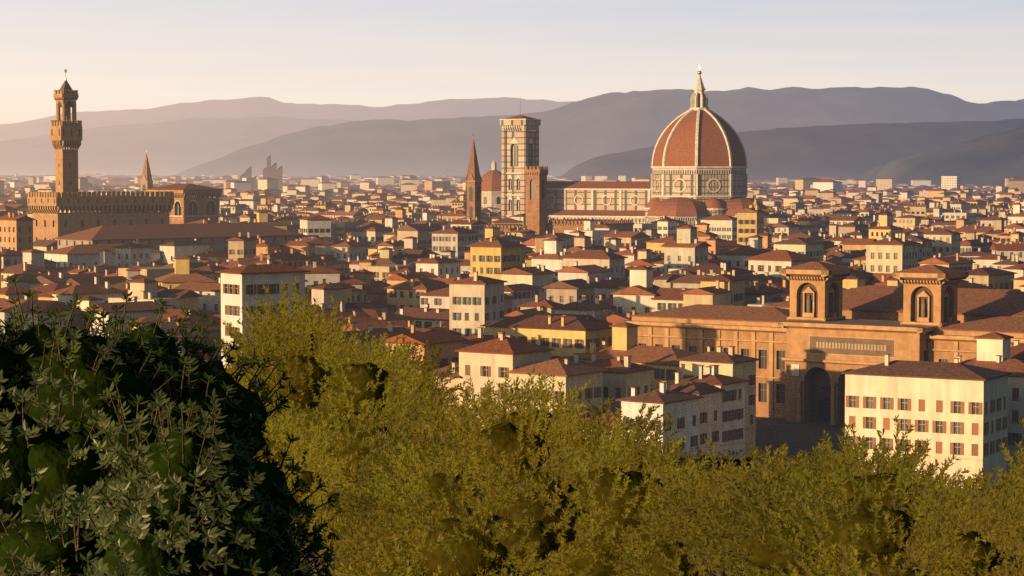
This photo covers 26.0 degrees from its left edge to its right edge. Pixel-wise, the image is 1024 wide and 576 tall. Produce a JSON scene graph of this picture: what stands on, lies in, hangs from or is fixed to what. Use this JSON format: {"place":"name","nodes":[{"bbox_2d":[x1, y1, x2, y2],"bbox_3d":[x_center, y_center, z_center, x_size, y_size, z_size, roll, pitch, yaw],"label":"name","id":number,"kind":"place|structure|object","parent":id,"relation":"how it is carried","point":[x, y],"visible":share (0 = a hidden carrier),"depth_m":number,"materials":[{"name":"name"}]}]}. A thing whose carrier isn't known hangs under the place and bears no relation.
{"place":"outdoors","nodes":[
{"label":"outdoors","id":0,"kind":"place"},
{"bbox_2d":[0,117,354,175],"bbox_3d":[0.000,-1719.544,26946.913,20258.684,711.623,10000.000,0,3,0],"label":"mountain ridge","id":1,"kind":"structure","parent":0,"point":[174,147],"depth_m":23591.57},
{"bbox_2d":[0,97,575,140],"bbox_3d":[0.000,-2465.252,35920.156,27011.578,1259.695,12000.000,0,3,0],"label":"mountain ridge","id":2,"kind":"structure","parent":0,"point":[271,107],"depth_m":33522.71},
{"bbox_2d":[0,0,1023,123],"label":"sky","id":3,"kind":"structure","parent":0,"point":[117,54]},
{"bbox_2d":[175,87,1023,175],"bbox_3d":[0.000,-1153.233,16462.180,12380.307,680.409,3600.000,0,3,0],"label":"mountain ridge","id":4,"kind":"structure","parent":0,"point":[572,134],"depth_m":15439.79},
{"bbox_2d":[296,417,1019,575],"bbox_3d":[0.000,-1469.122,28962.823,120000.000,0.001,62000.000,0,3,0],"label":"ground","id":5,"kind":"structure","parent":0,"point":[778,433],"depth_m":437.46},
{"bbox_2d":[27,69,173,241],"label":"town hall palace","id":6,"kind":"structure","parent":5,"relation":"on","point":[66,196],"depth_m":1003.06,"materials":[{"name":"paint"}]},
{"bbox_2d":[140,150,152,190],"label":"church spire","id":7,"kind":"structure","parent":5,"relation":"on","point":[146,181],"depth_m":1895.44,"materials":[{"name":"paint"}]},
{"bbox_2d":[145,183,222,223],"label":"church","id":8,"kind":"structure","parent":5,"relation":"on","point":[192,207],"depth_m":1136.83,"materials":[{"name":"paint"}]},
{"bbox_2d":[240,155,282,186],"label":"distant buildings","id":9,"kind":"structure","parent":5,"relation":"on","point":[270,171],"depth_m":4583.87,"materials":[{"name":"paint"}]},
{"bbox_2d":[465,133,481,220],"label":"church spire","id":10,"kind":"structure","parent":5,"relation":"on","point":[473,180],"depth_m":1126.05,"materials":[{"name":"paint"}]},
{"bbox_2d":[481,161,500,209],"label":"domed chapel","id":11,"kind":"structure","parent":5,"relation":"on","point":[491,188],"depth_m":1766.25,"materials":[{"name":"tile"}]},
{"bbox_2d":[0,184,1023,487],"bbox_3d":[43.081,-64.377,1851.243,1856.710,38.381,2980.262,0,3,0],"label":"city buildings","id":12,"kind":"structure","parent":5,"relation":"on","point":[382,250],"depth_m":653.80,"materials":[{"name":"paint"}]},
{"bbox_2d":[0,173,1023,193],"bbox_3d":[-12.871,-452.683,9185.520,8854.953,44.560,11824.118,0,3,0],"label":"city buildings","id":13,"kind":"structure","parent":5,"relation":"on","point":[398,183],"depth_m":4939.52,"materials":[{"name":"paint"}]},
{"bbox_2d":[485,166,633,233],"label":"bargello","id":14,"kind":"structure","parent":5,"relation":"on","point":[537,221],"depth_m":1107.01,"materials":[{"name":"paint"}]},
{"bbox_2d":[499,65,770,226],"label":"cathedral","id":15,"kind":"structure","parent":5,"relation":"on","point":[699,166],"depth_m":1291.19,"materials":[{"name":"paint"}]},
{"bbox_2d":[753,198,775,212],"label":"building","id":16,"kind":"structure","parent":5,"relation":"on","point":[768,209],"depth_m":976.05,"materials":[{"name":"paint"}]},
{"bbox_2d":[622,262,1023,424],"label":"library building","id":17,"kind":"structure","parent":5,"relation":"on","point":[815,336],"depth_m":462.19,"materials":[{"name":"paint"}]},
{"bbox_2d":[846,126,1023,185],"bbox_3d":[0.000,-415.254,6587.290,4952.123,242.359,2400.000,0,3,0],"label":"hill","id":18,"kind":"structure","parent":5,"relation":"on","point":[996,159],"depth_m":6072.67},
{"bbox_2d":[941,176,960,189],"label":"white tower block","id":19,"kind":"structure","parent":5,"relation":"on","point":[949,182],"depth_m":3588.64,"materials":[{"name":"paint"}]},
{"bbox_2d":[557,119,1023,180],"bbox_3d":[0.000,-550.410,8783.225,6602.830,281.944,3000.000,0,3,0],"label":"hill ridge","id":20,"kind":"structure","parent":0,"point":[845,151],"depth_m":7924.24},
{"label":"hillside terrain","id":21,"kind":"structure","parent":0,"visible":0},
{"bbox_2d":[0,276,336,575],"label":"bush","id":22,"kind":"object","parent":21,"relation":"on","point":[129,452],"visible":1,"depth_m":12.99,"materials":[{"name":"green plant"}]},
{"bbox_2d":[212,276,480,575],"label":"olive tree","id":23,"kind":"object","parent":21,"relation":"on","point":[338,396],"visible":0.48,"depth_m":32.73,"materials":[{"name":"green plant"}]},
{"bbox_2d":[310,364,714,575],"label":"olive tree","id":24,"kind":"object","parent":21,"relation":"on","point":[533,490],"visible":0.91,"depth_m":25.70,"materials":[{"name":"green plant"}]},
{"bbox_2d":[416,362,751,481],"bbox_3d":[-2.204,6.835,48.498,15.415,10.972,6.256,1,3,11],"label":"holm oak tree","id":25,"kind":"object","parent":21,"relation":"on","point":[707,465],"visible":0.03,"depth_m":47.74,"materials":[{"name":"green plant"}]},
{"bbox_2d":[601,415,1023,575],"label":"olive tree","id":26,"kind":"object","parent":21,"relation":"on","point":[823,514],"visible":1,"depth_m":23.07,"materials":[{"name":"green plant"}]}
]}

